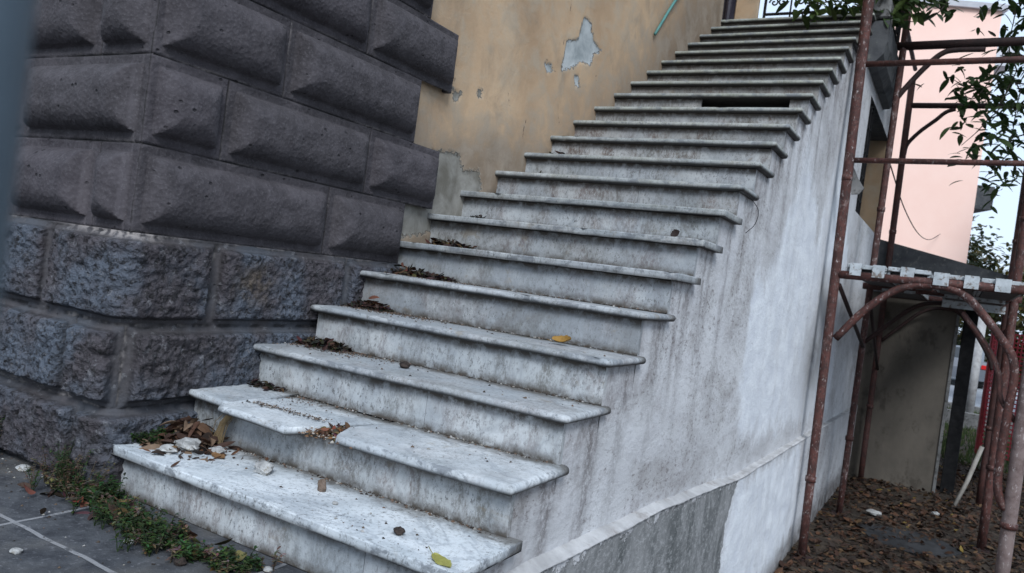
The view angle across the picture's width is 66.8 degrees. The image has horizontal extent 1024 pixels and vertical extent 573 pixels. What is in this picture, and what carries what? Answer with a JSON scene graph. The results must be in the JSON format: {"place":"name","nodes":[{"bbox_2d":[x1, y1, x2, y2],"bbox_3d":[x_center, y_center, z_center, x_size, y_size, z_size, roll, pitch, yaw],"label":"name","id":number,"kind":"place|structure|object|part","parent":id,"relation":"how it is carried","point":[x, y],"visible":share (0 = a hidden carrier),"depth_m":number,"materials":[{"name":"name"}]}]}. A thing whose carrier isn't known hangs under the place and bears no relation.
{"place":"outdoors","nodes":[
{"label":"outdoors","id":0,"kind":"place"},
{"bbox_2d":[0,449,306,572],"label":"pavement","id":1,"kind":"structure","parent":0,"point":[44,543],"depth_m":2.20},
{"bbox_2d":[9,547,22,554],"bbox_3d":[-1.316,0.700,2.061,0.035,0.015,0.026,8,1,16],"label":"stone chip","id":2,"kind":"object","parent":1,"relation":"on","point":[16,551],"visible":1,"depth_m":2.05,"materials":[{"name":"white stone"}]},
{"bbox_2d":[15,464,30,471],"bbox_3d":[-1.705,0.632,2.709,0.049,0.023,0.052,7,1,-12],"label":"stone chip","id":3,"kind":"object","parent":1,"relation":"on","point":[21,468],"visible":0.81,"depth_m":2.70,"materials":[{"name":"white stone"}]},
{"bbox_2d":[17,478,236,570],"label":"paving leaves","id":4,"kind":"object","parent":1,"relation":"on","point":[27,487],"visible":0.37,"depth_m":2.39,"materials":[{"name":"green plant"}]},
{"bbox_2d":[17,439,285,572],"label":"weeds","id":5,"kind":"object","parent":1,"relation":"on","point":[133,526],"visible":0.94,"depth_m":2.28,"materials":[{"name":"green plant"}]},
{"bbox_2d":[173,556,186,565],"bbox_3d":[-0.907,0.748,2.119,0.031,0.028,0.040,6,2,-43],"label":"seed pod","id":6,"kind":"object","parent":1,"relation":"on","point":[180,561],"visible":0.98,"depth_m":2.11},
{"bbox_2d":[230,550,246,561],"bbox_3d":[-0.767,0.752,2.170,0.049,0.027,0.123,7,1,-24],"label":"dead leaf","id":7,"kind":"object","parent":1,"relation":"on","point":[241,557],"visible":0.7,"depth_m":2.17,"materials":[{"name":"yellow plant"}]},
{"bbox_2d":[263,566,272,572],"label":"stone chip","id":8,"kind":"object","parent":1,"relation":"on","point":[268,569],"visible":1,"depth_m":2.14,"materials":[{"name":"white stone"}]},
{"bbox_2d":[1,158,678,572],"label":"rubble crumbs","id":9,"kind":"object","parent":1,"relation":"on","point":[263,404],"visible":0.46,"depth_m":2.70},
{"bbox_2d":[0,0,759,490],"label":"stone building","id":10,"kind":"structure","parent":1,"relation":"on","point":[208,192],"depth_m":2.90,"materials":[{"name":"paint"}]},
{"bbox_2d":[722,0,735,19],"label":"door","id":11,"kind":"structure","parent":10,"relation":"in","point":[729,5],"depth_m":8.81,"materials":[{"name":"paint"}]},
{"bbox_2d":[317,479,325,491],"bbox_3d":[-0.583,0.612,2.388,0.034,0.045,0.028,8,1,30],"label":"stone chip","id":12,"kind":"object","parent":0,"point":[321,485],"visible":1,"depth_m":2.38,"materials":[{"name":"beige stone"}]},
{"bbox_2d":[758,0,1023,340],"label":"sky","id":13,"kind":"structure","parent":0,"point":[1006,204],"materials":[{"name":"white"}]},
{"bbox_2d":[774,340,1023,572],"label":"ground","id":14,"kind":"structure","parent":0,"point":[854,514],"depth_m":7.68,"materials":[{"name":"soil"}]},
{"bbox_2d":[0,0,36,308],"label":"metal post","id":15,"kind":"object","parent":14,"relation":"on","point":[17,19],"depth_m":0.17,"materials":[{"name":"grey metal"}]},
{"bbox_2d":[110,0,897,572],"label":"marble staircase","id":16,"kind":"structure","parent":14,"relation":"on","point":[682,444],"depth_m":3.44,"materials":[{"name":"stone"}]},
{"bbox_2d":[130,424,183,443],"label":"moss weeds","id":17,"kind":"object","parent":16,"relation":"on","point":[154,433],"visible":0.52,"depth_m":2.65,"materials":[{"name":"green plant"}]},
{"bbox_2d":[156,444,177,454],"bbox_3d":[-1.139,0.542,2.580,0.083,0.031,0.062,9,2,44],"label":"stone chip","id":18,"kind":"object","parent":16,"relation":"on","point":[165,448],"visible":0.96,"depth_m":2.57,"materials":[{"name":"white stone"}]},
{"bbox_2d":[173,437,201,451],"bbox_3d":[-1.094,0.538,2.643,0.090,0.058,0.076,8,1,30],"label":"stone chip","id":19,"kind":"object","parent":16,"relation":"on","point":[187,444],"visible":0.95,"depth_m":2.61,"materials":[{"name":"white stone"}]},
{"bbox_2d":[139,416,275,466],"bbox_3d":[-1.156,0.546,2.704,0.652,0.176,0.356,8,1,39],"label":"leaf heap","id":20,"kind":"object","parent":16,"relation":"on","point":[197,429],"visible":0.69,"depth_m":2.68,"materials":[{"name":"brown plant"}]},
{"bbox_2d":[208,446,224,452],"bbox_3d":[-1.005,0.560,2.655,0.061,0.027,0.044,9,1,41],"label":"stone chip","id":21,"kind":"object","parent":16,"relation":"on","point":[218,449],"visible":0.87,"depth_m":2.65,"materials":[{"name":"white stone"}]},
{"bbox_2d":[208,449,224,458],"bbox_3d":[-0.993,0.563,2.607,0.091,0.013,0.034,8,1,30],"label":"dead leaf","id":22,"kind":"object","parent":16,"relation":"on","point":[214,454],"visible":0.99,"depth_m":2.61,"materials":[{"name":"brown plant"}]},
{"bbox_2d":[212,414,233,443],"bbox_3d":[-1.017,0.494,2.737,0.081,0.113,0.037,8,1,30],"label":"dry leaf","id":23,"kind":"object","parent":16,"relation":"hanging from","point":[218,433],"visible":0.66,"depth_m":2.73,"materials":[{"name":"beige plant"}]},
{"bbox_2d":[253,461,273,475],"bbox_3d":[-0.802,0.583,2.503,0.088,0.047,0.056,8,1,30],"label":"stone chip","id":24,"kind":"object","parent":16,"relation":"on","point":[264,468],"visible":1,"depth_m":2.48,"materials":[{"name":"white stone"}]},
{"bbox_2d":[393,526,404,535],"bbox_3d":[-0.306,0.663,2.108,0.032,0.022,0.034,7,1,-14],"label":"seed pod","id":25,"kind":"object","parent":16,"relation":"on","point":[399,531],"visible":1,"depth_m":2.10,"materials":[{"name":"brown plant"}]},
{"bbox_2d":[399,361,410,368],"bbox_3d":[-0.408,0.297,2.947,0.046,0.030,0.038,8,1,30],"label":"seed pod","id":26,"kind":"object","parent":16,"relation":"on","point":[405,364],"visible":1,"depth_m":2.94,"materials":[{"name":"brown plant"}]},
{"bbox_2d":[246,151,564,441],"bbox_3d":[0.167,-0.467,4.225,0.801,2.062,3.719,8,1,30],"label":"leaf drift","id":27,"kind":"object","parent":16,"relation":"on","point":[326,343],"visible":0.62,"depth_m":3.44,"materials":[{"name":"brown plant"}]},
{"bbox_2d":[428,546,451,567],"bbox_3d":[-0.185,0.683,1.965,0.043,0.016,0.110,7,1,-39],"label":"dead leaf","id":28,"kind":"object","parent":16,"relation":"on","point":[437,558],"visible":1,"depth_m":1.96,"materials":[{"name":"yellow plant"}]},
{"bbox_2d":[547,335,570,341],"bbox_3d":[0.176,0.196,2.934,0.109,0.034,0.041,8,1,30],"label":"dead leaf","id":29,"kind":"object","parent":16,"relation":"on","point":[561,338],"visible":1,"depth_m":2.94,"materials":[{"name":"plant"}]},
{"bbox_2d":[670,229,679,236],"bbox_3d":[0.718,-0.234,3.450,0.049,0.041,0.021,8,1,30],"label":"dead leaf","id":30,"kind":"object","parent":16,"relation":"on","point":[674,232],"visible":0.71,"depth_m":3.46,"materials":[{"name":"brown plant"}]},
{"bbox_2d":[746,196,758,232],"bbox_3d":[1.200,-0.360,3.911,0.088,0.182,0.042,7,1,-25],"label":"stray wire","id":31,"kind":"object","parent":16,"relation":"attached to","point":[757,217],"visible":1,"depth_m":3.91,"materials":[{"name":"black metal"}]},
{"bbox_2d":[762,0,900,53],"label":"iron railing","id":32,"kind":"object","parent":16,"relation":"on","point":[897,31],"visible":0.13,"depth_m":8.58,"materials":[{"name":"metal"}]},
{"bbox_2d":[870,96,886,140],"bbox_3d":[3.812,-1.300,8.761,0.480,1.260,2.400,8,1,30],"label":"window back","id":33,"kind":"structure","parent":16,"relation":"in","point":[878,133],"depth_m":9.13,"materials":[{"name":"black"}]},
{"bbox_2d":[866,509,881,515],"bbox_3d":[3.715,2.322,7.984,0.150,0.058,0.116,8,1,30],"label":"white stone","id":34,"kind":"object","parent":14,"relation":"on","point":[873,512],"visible":0.98,"depth_m":7.95,"materials":[{"name":"white stone"}]},
{"bbox_2d":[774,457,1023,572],"bbox_3d":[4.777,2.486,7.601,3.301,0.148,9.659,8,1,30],"label":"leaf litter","id":35,"kind":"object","parent":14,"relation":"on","point":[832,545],"visible":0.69,"depth_m":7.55,"materials":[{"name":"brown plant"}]},
{"bbox_2d":[776,0,1023,213],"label":"broadleaf tree","id":36,"kind":"object","parent":14,"relation":"on","point":[1006,82],"visible":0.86,"depth_m":7.87,"materials":[{"name":"green plant"}]},
{"bbox_2d":[791,0,1023,572],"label":"scaffold","id":37,"kind":"object","parent":14,"relation":"on","point":[981,298],"visible":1,"depth_m":6.31,"materials":[{"name":"rusty steel"},{"name":"red-brown paint"}]},
{"bbox_2d":[859,524,961,557],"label":"stone slab","id":38,"kind":"structure","parent":14,"relation":"on","point":[932,545],"depth_m":7.20,"materials":[{"name":"stone"}]},
{"bbox_2d":[848,239,1007,492],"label":"annex building","id":39,"kind":"structure","parent":14,"relation":"on","point":[913,380],"depth_m":9.62,"materials":[{"name":"paint"}]},
{"bbox_2d":[936,310,978,494],"bbox_3d":[5.543,1.385,9.641,0.230,2.355,0.230,8,1,30],"label":"black post","id":40,"kind":"object","parent":14,"relation":"on","point":[957,414],"visible":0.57,"depth_m":9.57,"materials":[{"name":"metal"}]},
{"bbox_2d":[951,446,983,507],"bbox_3d":[5.160,2.162,8.804,0.294,0.746,0.050,7,1,-7],"label":"leaning stick","id":41,"kind":"object","parent":14,"relation":"on","point":[968,477],"visible":0.97,"depth_m":8.79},
{"bbox_2d":[965,317,985,413],"bbox_3d":[11.189,1.929,18.774,0.320,2.400,0.320,8,1,30],"label":"roadside post","id":42,"kind":"object","parent":14,"relation":"on","point":[974,377],"visible":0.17,"depth_m":18.69,"materials":[{"name":"paint"}]},
{"bbox_2d":[945,402,1014,436],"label":"kerb","id":43,"kind":"structure","parent":14,"relation":"on","point":[971,418],"depth_m":16.22,"materials":[{"name":"grey concrete"}]},
{"bbox_2d":[956,215,1023,356],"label":"roadside tree","id":44,"kind":"object","parent":14,"relation":"on","point":[974,258],"visible":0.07,"depth_m":36.27,"materials":[{"name":"green plant"}]},
{"bbox_2d":[957,244,1023,385],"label":"yellowing tree","id":45,"kind":"object","parent":14,"relation":"on","point":[1019,325],"visible":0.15,"depth_m":30.62,"materials":[{"name":"green plant"}]},
{"bbox_2d":[974,333,1023,460],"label":"net fence","id":46,"kind":"object","parent":14,"relation":"on","point":[993,345],"visible":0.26,"depth_m":12.93,"materials":[{"name":"red plastic"}]},
{"bbox_2d":[880,0,1013,262],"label":"pink building","id":47,"kind":"structure","parent":0,"point":[935,204],"depth_m":23.37,"materials":[{"name":"pink paint"}]},
{"bbox_2d":[890,166,939,239],"bbox_3d":[8.796,-1.473,16.582,0.027,1.012,15.713,8,1,31],"label":"overhead cable","id":48,"kind":"object","parent":47,"relation":"attached to","point":[905,210],"visible":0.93,"depth_m":12.80,"materials":[{"name":"black metal"}]},
{"bbox_2d":[941,406,1011,472],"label":"grass","id":49,"kind":"structure","parent":0,"point":[969,451],"depth_m":13.41,"materials":[{"name":"green plant"}]},
{"bbox_2d":[948,373,1019,411],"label":"road","id":50,"kind":"structure","parent":0,"point":[978,396],"depth_m":24.96,"materials":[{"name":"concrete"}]},
{"bbox_2d":[952,345,986,388],"bbox_3d":[17.119,2.964,29.725,1.700,1.450,4.330,8,1,30],"label":"parked car","id":51,"kind":"object","parent":50,"relation":"on","point":[981,373],"visible":0.27,"depth_m":27.96,"materials":[{"name":"grey paint"}]},
{"bbox_3d":[16.308,2.403,28.196,1.200,0.370,0.300,8,1,30],"label":"rear window","id":52,"kind":"part","parent":51,"relation":"part of","materials":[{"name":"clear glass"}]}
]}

